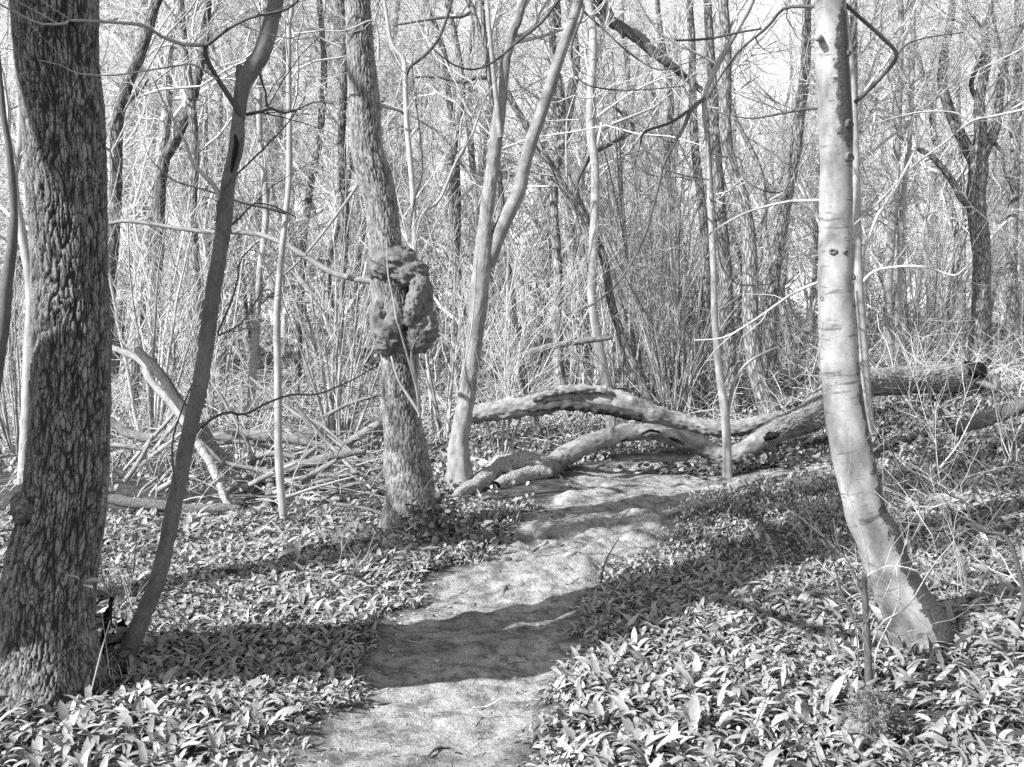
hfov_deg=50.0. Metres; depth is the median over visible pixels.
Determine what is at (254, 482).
fallen stick
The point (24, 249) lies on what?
pale tree
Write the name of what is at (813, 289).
slender tree
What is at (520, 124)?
slender tree
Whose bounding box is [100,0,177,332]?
slender tree
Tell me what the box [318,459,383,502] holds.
fallen stick
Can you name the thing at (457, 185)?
dark tree
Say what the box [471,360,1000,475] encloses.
fallen tree
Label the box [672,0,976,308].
slender tree
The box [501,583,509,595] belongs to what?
tree root
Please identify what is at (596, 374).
hazel bush
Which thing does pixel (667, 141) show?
barked tree
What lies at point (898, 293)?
pale tree
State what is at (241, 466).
fallen stick
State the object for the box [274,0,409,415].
dark tree
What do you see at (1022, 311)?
hazel bush
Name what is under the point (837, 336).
beech tree
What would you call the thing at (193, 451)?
dead stick
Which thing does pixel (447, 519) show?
ivy
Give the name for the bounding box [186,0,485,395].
slender tree
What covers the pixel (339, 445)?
fallen bough
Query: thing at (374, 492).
dead stick
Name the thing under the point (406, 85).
pole sapling
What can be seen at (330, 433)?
fallen bough
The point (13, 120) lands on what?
slender tree
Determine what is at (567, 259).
slender tree
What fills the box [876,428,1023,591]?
bare shrub
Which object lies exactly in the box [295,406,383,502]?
fallen stick
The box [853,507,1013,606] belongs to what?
bare shrub
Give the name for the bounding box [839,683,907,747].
mossy stump
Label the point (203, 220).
slender tree
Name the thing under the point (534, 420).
dark tree
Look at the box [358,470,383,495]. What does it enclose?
dead stick
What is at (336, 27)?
slender tree
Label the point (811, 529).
bare shrub
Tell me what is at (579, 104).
slender tree
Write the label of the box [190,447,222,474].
dead stick
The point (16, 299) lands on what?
hazel bush
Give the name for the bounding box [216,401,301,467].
fallen stick
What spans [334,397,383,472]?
dead stick
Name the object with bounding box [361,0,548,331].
stout tree
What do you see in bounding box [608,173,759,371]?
hazel bush
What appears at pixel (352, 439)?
fallen bough
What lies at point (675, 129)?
slender tree
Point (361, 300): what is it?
hazel bush
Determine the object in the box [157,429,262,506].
fallen stick
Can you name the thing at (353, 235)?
slender tree
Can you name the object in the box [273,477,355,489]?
dead stick
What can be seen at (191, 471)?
dead stick
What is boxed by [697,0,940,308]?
slender tree
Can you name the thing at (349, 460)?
dead stick
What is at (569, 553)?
tree root
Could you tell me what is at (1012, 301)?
barked tree
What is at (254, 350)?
pale tree
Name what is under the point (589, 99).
pale tree
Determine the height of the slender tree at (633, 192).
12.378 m
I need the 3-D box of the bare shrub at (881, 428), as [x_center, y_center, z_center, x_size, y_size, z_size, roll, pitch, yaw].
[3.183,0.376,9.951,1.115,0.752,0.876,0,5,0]
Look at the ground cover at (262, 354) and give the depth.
26.00 m
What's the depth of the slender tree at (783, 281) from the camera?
29.71 m
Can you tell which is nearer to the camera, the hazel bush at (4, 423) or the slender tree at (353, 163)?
the hazel bush at (4, 423)
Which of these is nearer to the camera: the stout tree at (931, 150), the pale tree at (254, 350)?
the pale tree at (254, 350)
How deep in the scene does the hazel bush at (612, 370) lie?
14.64 m
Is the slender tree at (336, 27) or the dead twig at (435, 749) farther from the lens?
the slender tree at (336, 27)
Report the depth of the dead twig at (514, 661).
4.91 m
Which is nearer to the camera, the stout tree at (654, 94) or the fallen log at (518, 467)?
the fallen log at (518, 467)
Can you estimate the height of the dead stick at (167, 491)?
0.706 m
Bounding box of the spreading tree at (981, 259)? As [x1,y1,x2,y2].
[895,0,1023,367]
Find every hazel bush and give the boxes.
[0,10,317,444]
[0,126,157,457]
[0,172,25,353]
[2,267,25,350]
[107,118,294,420]
[198,43,459,452]
[333,224,406,322]
[337,96,594,442]
[359,166,682,454]
[422,175,575,398]
[436,277,497,322]
[482,1,815,405]
[500,62,770,395]
[519,177,694,386]
[545,121,801,411]
[549,155,698,360]
[552,30,817,413]
[605,141,756,333]
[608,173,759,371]
[790,166,956,362]
[862,98,1022,364]
[880,179,1023,363]
[991,222,1023,346]
[991,223,1023,328]
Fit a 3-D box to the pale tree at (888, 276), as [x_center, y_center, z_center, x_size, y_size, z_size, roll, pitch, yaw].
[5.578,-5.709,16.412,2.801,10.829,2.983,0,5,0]
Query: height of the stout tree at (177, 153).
14.076 m
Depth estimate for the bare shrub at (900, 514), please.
6.97 m
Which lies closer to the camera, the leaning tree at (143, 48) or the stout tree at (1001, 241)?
the leaning tree at (143, 48)
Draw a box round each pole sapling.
[132,0,415,521]
[312,0,539,412]
[762,0,1023,438]
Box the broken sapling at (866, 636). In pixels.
[743,360,973,685]
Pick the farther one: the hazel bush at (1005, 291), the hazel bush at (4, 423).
the hazel bush at (1005, 291)
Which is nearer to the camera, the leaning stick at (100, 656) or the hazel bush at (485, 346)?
the leaning stick at (100, 656)
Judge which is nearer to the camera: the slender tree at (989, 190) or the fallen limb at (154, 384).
the fallen limb at (154, 384)
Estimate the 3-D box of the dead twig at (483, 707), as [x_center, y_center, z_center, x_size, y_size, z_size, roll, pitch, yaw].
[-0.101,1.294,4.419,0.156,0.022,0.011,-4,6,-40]
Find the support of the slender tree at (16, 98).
on the ground at (458, 690)
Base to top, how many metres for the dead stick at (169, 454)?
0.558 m
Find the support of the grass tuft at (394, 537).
on the ground at (458, 690)
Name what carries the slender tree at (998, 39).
on the ground at (458, 690)
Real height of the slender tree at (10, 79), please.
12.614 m
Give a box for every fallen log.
[107,491,241,513]
[294,418,383,439]
[451,450,552,497]
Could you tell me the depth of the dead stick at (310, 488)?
8.33 m
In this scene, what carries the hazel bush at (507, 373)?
on the ground at (458, 690)
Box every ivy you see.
[95,606,168,683]
[371,456,502,559]
[399,523,561,552]
[596,447,921,476]
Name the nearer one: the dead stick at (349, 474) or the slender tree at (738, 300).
the dead stick at (349, 474)
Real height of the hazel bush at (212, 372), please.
4.368 m
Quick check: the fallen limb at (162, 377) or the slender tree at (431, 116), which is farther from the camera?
the slender tree at (431, 116)
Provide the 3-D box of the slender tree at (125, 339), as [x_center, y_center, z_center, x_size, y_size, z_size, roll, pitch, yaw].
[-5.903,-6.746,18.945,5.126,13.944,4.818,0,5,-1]
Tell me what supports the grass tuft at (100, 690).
on the ground at (458, 690)
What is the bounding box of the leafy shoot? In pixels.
[67,575,110,676]
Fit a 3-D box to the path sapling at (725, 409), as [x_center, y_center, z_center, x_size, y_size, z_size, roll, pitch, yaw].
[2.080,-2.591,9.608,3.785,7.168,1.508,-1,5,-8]
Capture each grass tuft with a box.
[21,650,156,702]
[339,525,434,548]
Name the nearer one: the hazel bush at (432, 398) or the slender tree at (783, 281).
the hazel bush at (432, 398)
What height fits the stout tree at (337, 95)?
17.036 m
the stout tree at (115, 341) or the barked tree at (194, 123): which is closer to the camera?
the barked tree at (194, 123)
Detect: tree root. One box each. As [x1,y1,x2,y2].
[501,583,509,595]
[529,551,581,560]
[531,540,547,551]
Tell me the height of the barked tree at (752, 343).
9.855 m
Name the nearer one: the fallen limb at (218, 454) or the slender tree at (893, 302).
the fallen limb at (218, 454)
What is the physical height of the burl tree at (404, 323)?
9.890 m
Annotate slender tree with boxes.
[0,0,24,338]
[0,0,129,275]
[0,0,138,264]
[0,0,145,382]
[0,0,242,258]
[0,3,122,220]
[0,11,115,271]
[99,0,331,412]
[99,0,381,391]
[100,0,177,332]
[100,0,285,386]
[100,0,340,388]
[115,0,432,370]
[119,0,360,371]
[138,51,257,338]
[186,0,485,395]
[200,0,388,341]
[254,0,445,306]
[274,0,438,337]
[277,1,446,336]
[281,0,446,339]
[291,0,465,364]
[305,1,503,285]
[310,0,707,404]
[323,0,544,267]
[332,0,639,381]
[354,0,505,301]
[420,2,621,320]
[438,0,728,384]
[465,0,678,367]
[468,0,743,370]
[477,0,780,351]
[507,0,789,376]
[518,0,677,335]
[519,1,744,325]
[603,17,706,333]
[621,0,812,343]
[621,0,877,362]
[629,0,959,335]
[630,0,816,282]
[665,0,1023,316]
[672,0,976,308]
[674,0,903,327]
[675,0,920,353]
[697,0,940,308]
[737,2,887,326]
[777,0,1023,362]
[791,0,1023,362]
[806,0,1023,324]
[806,0,1023,359]
[862,0,992,314]
[863,0,995,325]
[871,0,1023,282]
[892,0,1023,288]
[925,1,1023,287]
[925,6,1023,300]
[929,0,1023,270]
[955,2,1023,265]
[959,9,1023,297]
[960,0,1023,293]
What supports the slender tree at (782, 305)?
on the ground at (458, 690)
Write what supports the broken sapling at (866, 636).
on the ground at (458, 690)
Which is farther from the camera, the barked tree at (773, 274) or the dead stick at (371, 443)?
the barked tree at (773, 274)
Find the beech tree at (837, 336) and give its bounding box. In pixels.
[655,0,954,653]
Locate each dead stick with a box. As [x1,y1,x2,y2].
[110,403,164,466]
[110,416,177,497]
[111,443,158,469]
[124,392,170,483]
[147,432,220,477]
[150,433,225,493]
[156,423,180,463]
[158,466,203,482]
[164,410,219,496]
[184,485,305,503]
[185,440,231,493]
[189,452,225,488]
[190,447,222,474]
[271,478,342,503]
[273,440,342,459]
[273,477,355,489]
[274,412,357,501]
[288,405,350,452]
[288,479,366,496]
[315,483,383,497]
[325,438,381,470]
[331,448,383,472]
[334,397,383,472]
[336,498,381,513]
[340,476,384,500]
[344,409,438,476]
[346,472,385,491]
[348,446,447,470]
[356,429,383,487]
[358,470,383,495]
[360,431,383,448]
[364,468,433,486]
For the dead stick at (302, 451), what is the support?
on the ground at (458, 690)
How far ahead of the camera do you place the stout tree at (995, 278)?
30.23 m
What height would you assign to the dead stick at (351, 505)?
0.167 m
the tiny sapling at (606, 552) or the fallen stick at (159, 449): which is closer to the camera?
the tiny sapling at (606, 552)
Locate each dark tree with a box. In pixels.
[0,11,17,393]
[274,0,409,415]
[385,0,480,401]
[395,0,705,442]
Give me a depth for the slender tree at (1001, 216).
23.03 m
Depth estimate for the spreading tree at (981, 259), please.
16.72 m
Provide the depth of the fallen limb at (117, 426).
10.23 m
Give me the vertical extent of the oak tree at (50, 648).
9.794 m
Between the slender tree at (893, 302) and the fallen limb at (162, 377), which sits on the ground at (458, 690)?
the slender tree at (893, 302)
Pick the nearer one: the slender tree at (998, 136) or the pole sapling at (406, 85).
the pole sapling at (406, 85)
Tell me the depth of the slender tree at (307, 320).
21.73 m
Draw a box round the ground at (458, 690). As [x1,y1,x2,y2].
[0,298,1023,766]
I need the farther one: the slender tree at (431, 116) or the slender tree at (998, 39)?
the slender tree at (431, 116)
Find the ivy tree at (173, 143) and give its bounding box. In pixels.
[127,0,227,417]
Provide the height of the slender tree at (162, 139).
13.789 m
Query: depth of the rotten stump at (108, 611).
4.80 m
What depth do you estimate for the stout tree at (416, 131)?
28.67 m
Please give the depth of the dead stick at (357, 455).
10.18 m
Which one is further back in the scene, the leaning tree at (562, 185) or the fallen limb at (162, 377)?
the leaning tree at (562, 185)
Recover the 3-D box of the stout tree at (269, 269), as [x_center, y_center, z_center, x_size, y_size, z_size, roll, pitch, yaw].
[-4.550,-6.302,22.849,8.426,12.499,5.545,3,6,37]
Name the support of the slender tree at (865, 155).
on the ground at (458, 690)
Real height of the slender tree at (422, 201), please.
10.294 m
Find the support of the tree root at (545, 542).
on the ground at (458, 690)
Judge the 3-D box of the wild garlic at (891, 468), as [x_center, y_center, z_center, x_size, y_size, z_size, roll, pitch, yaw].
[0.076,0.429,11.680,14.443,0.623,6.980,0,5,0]
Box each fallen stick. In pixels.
[110,432,195,480]
[123,435,178,482]
[138,370,230,468]
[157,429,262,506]
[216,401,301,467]
[222,461,333,496]
[239,429,380,492]
[258,397,379,482]
[284,458,382,481]
[286,376,382,493]
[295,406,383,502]
[295,451,385,500]
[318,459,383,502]
[323,387,381,430]
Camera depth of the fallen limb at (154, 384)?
9.19 m
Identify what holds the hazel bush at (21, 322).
on the ground at (458, 690)
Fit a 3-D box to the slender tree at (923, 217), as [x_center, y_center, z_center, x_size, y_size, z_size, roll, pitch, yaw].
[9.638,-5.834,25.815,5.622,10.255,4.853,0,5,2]
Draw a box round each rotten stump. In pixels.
[100,597,115,655]
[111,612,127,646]
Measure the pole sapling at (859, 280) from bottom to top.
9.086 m
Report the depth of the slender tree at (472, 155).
20.22 m
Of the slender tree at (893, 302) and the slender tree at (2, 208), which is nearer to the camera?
the slender tree at (2, 208)
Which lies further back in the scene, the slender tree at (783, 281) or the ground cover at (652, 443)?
the slender tree at (783, 281)
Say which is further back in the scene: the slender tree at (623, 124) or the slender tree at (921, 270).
the slender tree at (921, 270)
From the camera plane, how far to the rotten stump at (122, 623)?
4.81 m
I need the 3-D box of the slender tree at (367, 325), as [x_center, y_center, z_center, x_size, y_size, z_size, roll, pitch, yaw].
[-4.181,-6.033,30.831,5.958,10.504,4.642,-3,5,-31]
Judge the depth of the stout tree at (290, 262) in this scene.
28.05 m
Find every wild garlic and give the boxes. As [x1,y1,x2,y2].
[0,381,1023,506]
[0,487,1023,766]
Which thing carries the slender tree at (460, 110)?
on the ground at (458, 690)
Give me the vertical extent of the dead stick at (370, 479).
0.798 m
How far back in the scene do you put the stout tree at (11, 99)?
32.43 m
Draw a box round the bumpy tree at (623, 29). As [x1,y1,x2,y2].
[472,0,718,420]
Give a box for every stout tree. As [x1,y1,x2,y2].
[0,0,182,290]
[1,2,127,274]
[99,0,255,379]
[100,2,251,365]
[101,1,257,284]
[108,0,395,372]
[195,0,323,351]
[219,2,335,335]
[267,0,455,266]
[336,0,509,352]
[349,0,698,372]
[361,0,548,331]
[417,0,737,383]
[561,0,746,332]
[754,0,959,315]
[883,0,1006,322]
[913,3,1023,326]
[955,4,1023,308]
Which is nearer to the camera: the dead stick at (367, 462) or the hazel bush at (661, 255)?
the dead stick at (367, 462)
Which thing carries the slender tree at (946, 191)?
on the ground at (458, 690)
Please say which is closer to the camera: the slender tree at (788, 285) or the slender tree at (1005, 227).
the slender tree at (1005, 227)
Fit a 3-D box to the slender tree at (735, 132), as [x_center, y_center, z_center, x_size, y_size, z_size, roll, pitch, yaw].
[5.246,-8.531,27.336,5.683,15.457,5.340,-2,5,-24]
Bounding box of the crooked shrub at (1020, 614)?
[812,225,1023,626]
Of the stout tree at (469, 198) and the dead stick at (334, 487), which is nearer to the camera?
the dead stick at (334, 487)
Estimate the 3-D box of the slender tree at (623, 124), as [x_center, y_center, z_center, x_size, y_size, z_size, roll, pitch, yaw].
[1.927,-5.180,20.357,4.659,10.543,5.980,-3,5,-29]
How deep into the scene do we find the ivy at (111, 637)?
4.66 m
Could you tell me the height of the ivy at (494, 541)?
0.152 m
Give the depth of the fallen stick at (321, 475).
9.18 m
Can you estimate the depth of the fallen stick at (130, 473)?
9.06 m
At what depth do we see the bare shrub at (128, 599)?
5.02 m
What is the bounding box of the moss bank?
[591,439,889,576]
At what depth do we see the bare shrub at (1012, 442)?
9.52 m
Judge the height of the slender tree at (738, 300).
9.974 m
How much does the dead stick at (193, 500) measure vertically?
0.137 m
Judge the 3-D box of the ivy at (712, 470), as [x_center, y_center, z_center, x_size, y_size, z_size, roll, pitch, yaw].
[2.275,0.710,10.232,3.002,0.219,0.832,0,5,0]
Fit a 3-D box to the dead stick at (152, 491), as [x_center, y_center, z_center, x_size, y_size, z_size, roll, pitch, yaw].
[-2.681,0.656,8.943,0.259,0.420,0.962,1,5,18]
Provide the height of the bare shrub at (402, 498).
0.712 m
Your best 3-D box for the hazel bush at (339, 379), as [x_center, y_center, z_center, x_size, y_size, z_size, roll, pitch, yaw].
[-1.631,-1.256,10.505,2.314,4.102,3.086,0,5,-1]
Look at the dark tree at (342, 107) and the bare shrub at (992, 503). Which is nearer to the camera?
the bare shrub at (992, 503)
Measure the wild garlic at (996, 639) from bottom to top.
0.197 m
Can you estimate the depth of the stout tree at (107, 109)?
21.64 m
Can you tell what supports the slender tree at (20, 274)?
on the ground at (458, 690)
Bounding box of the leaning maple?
[0,0,399,672]
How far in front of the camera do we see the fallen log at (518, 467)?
9.33 m
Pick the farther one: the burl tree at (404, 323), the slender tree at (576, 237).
the slender tree at (576, 237)
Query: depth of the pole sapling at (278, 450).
7.50 m
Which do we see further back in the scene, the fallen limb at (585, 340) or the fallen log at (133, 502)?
the fallen limb at (585, 340)
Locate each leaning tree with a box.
[99,0,318,343]
[211,0,340,398]
[374,0,683,403]
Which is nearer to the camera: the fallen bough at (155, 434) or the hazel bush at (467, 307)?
the fallen bough at (155, 434)
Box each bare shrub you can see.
[97,508,185,636]
[99,496,202,605]
[303,480,383,578]
[377,465,443,523]
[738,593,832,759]
[743,471,840,549]
[818,390,931,451]
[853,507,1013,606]
[875,443,999,541]
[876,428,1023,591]
[960,344,1023,462]
[960,409,1023,510]
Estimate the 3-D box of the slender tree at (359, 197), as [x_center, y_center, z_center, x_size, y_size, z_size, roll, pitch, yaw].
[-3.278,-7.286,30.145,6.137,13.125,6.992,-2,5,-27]
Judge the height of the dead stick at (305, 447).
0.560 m
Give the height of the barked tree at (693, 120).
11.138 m
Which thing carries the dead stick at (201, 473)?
on the ground at (458, 690)
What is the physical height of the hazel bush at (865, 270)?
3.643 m
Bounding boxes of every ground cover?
[0,348,1023,499]
[3,300,1023,374]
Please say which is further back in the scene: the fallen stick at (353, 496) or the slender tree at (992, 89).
the slender tree at (992, 89)
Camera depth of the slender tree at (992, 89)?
21.54 m
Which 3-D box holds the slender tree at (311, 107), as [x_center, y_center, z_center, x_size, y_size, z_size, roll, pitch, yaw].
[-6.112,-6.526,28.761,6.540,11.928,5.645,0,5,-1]
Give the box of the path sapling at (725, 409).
[551,0,814,478]
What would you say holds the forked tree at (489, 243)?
on the ground at (458, 690)
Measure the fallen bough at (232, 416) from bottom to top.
0.807 m
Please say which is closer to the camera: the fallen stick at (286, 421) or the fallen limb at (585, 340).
the fallen stick at (286, 421)
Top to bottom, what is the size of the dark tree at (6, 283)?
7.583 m
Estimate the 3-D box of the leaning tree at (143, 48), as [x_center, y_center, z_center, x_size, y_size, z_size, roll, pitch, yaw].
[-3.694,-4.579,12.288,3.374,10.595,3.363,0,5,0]
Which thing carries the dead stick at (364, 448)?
on the ground at (458, 690)
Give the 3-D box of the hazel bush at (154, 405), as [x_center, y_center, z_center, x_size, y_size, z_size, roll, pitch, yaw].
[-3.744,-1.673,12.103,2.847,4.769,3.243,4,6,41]
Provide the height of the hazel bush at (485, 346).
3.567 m
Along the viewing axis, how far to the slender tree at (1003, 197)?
27.55 m
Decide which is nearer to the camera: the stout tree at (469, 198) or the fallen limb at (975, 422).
the fallen limb at (975, 422)
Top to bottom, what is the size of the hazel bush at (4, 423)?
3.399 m
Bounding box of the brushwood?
[0,288,1023,503]
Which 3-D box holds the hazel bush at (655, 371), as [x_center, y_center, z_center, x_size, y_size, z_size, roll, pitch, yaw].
[1.967,-1.379,13.625,3.262,3.917,2.632,2,5,21]
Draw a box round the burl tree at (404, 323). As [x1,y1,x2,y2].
[108,0,453,535]
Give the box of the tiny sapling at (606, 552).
[579,517,633,583]
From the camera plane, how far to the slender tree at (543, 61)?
23.25 m
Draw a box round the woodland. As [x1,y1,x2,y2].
[0,13,1020,339]
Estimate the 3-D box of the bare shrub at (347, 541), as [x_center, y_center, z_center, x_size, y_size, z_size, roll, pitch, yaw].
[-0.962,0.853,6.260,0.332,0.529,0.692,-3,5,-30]
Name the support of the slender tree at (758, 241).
on the ground at (458, 690)
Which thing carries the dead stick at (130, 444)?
on the ground at (458, 690)
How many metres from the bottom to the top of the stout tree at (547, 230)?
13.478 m
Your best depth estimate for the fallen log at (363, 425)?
11.01 m
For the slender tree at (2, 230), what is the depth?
26.92 m
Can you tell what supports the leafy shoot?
on the ground at (458, 690)
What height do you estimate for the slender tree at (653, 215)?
9.626 m
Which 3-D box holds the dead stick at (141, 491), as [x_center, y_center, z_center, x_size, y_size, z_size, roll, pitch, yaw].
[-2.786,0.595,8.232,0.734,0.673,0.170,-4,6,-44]
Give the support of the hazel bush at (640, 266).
on the ground at (458, 690)
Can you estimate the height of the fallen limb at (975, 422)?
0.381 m
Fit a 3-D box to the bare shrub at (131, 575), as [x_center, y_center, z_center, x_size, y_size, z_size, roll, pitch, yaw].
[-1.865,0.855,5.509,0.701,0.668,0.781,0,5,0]
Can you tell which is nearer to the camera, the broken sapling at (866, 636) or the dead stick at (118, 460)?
the broken sapling at (866, 636)
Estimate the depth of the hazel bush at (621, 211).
14.57 m
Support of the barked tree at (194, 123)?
on the ground at (458, 690)
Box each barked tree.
[130,0,294,407]
[510,0,749,397]
[601,0,745,411]
[624,0,793,414]
[663,0,808,416]
[702,0,898,384]
[982,0,1023,363]
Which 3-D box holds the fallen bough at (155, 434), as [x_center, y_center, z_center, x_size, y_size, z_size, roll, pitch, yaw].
[-3.492,0.608,9.873,0.988,0.700,0.325,0,5,0]
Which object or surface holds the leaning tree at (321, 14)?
on the ground at (458, 690)
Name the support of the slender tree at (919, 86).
on the ground at (458, 690)
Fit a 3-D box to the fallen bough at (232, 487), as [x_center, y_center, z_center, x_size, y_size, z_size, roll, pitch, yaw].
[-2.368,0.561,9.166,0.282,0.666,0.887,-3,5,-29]
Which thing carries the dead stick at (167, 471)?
on the ground at (458, 690)
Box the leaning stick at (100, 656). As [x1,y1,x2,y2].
[91,620,110,689]
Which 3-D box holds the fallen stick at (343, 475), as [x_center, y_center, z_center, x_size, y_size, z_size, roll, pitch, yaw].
[-1.333,0.423,8.970,1.021,0.970,0.226,-1,5,-11]
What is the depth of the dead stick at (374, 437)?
10.52 m
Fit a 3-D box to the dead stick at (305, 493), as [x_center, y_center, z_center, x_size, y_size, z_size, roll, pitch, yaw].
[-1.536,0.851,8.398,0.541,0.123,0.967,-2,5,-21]
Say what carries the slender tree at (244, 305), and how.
on the ground at (458, 690)
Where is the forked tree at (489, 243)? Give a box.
[435,0,721,490]
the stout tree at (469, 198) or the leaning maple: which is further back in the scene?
the stout tree at (469, 198)
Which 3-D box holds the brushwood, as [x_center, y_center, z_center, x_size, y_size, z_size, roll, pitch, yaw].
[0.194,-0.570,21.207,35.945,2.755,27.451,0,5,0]
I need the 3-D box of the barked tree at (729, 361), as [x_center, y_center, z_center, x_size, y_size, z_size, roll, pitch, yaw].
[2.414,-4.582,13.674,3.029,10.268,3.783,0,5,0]
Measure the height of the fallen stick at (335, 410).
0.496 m
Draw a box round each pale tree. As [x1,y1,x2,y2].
[0,1,130,481]
[101,0,335,419]
[480,0,743,427]
[858,0,1007,364]
[858,0,1023,366]
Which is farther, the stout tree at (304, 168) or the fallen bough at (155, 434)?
the stout tree at (304, 168)
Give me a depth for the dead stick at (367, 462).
9.22 m
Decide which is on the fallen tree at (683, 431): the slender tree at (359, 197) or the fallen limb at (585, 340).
the fallen limb at (585, 340)
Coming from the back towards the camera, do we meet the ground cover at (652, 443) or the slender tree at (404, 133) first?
the slender tree at (404, 133)
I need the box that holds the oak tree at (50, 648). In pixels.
[0,0,113,719]
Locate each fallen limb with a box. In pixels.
[110,417,351,459]
[112,344,237,541]
[134,347,186,415]
[197,421,365,511]
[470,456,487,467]
[496,330,624,387]
[951,397,1023,435]
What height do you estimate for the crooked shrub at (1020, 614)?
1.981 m
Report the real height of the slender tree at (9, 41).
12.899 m
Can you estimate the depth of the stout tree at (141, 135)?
28.64 m
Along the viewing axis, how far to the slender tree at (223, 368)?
18.57 m
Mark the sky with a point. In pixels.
(782, 22)
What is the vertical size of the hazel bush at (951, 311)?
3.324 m
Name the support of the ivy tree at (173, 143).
on the ground at (458, 690)
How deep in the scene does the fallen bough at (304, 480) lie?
8.97 m
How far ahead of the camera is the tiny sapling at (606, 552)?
5.99 m
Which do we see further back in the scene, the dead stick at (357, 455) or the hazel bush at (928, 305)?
the hazel bush at (928, 305)
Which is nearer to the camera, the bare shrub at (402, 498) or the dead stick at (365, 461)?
the bare shrub at (402, 498)
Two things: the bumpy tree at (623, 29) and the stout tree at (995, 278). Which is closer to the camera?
the bumpy tree at (623, 29)
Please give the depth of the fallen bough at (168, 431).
9.65 m
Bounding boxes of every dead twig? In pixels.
[427,746,449,756]
[472,698,501,708]
[508,660,528,663]
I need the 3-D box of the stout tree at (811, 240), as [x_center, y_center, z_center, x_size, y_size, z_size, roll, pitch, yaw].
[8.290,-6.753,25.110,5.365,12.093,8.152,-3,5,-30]
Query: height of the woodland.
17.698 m
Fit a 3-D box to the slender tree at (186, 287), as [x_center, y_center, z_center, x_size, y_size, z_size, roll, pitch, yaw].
[-10.102,-5.873,33.643,4.446,10.061,5.706,-4,6,-39]
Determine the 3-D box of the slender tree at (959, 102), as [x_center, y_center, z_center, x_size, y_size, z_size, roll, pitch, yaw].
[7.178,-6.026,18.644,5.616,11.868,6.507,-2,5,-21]
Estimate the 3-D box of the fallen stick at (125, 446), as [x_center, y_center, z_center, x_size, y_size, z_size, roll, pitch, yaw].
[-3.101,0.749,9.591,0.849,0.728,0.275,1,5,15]
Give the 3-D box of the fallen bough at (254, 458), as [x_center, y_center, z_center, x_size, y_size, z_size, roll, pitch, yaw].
[-2.045,0.539,9.720,0.510,1.225,0.560,0,5,0]
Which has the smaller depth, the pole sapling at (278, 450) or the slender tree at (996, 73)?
the pole sapling at (278, 450)
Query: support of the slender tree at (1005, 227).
on the ground at (458, 690)
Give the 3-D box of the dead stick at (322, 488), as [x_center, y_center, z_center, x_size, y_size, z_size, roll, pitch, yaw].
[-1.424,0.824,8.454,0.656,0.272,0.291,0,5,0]
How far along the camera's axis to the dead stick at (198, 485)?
8.83 m
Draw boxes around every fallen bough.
[110,414,174,471]
[128,418,178,484]
[210,379,306,480]
[226,416,259,495]
[247,378,309,475]
[250,376,383,482]
[288,406,365,464]
[300,424,382,484]
[343,416,437,445]
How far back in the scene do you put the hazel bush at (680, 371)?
14.12 m
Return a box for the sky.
[0,0,1023,299]

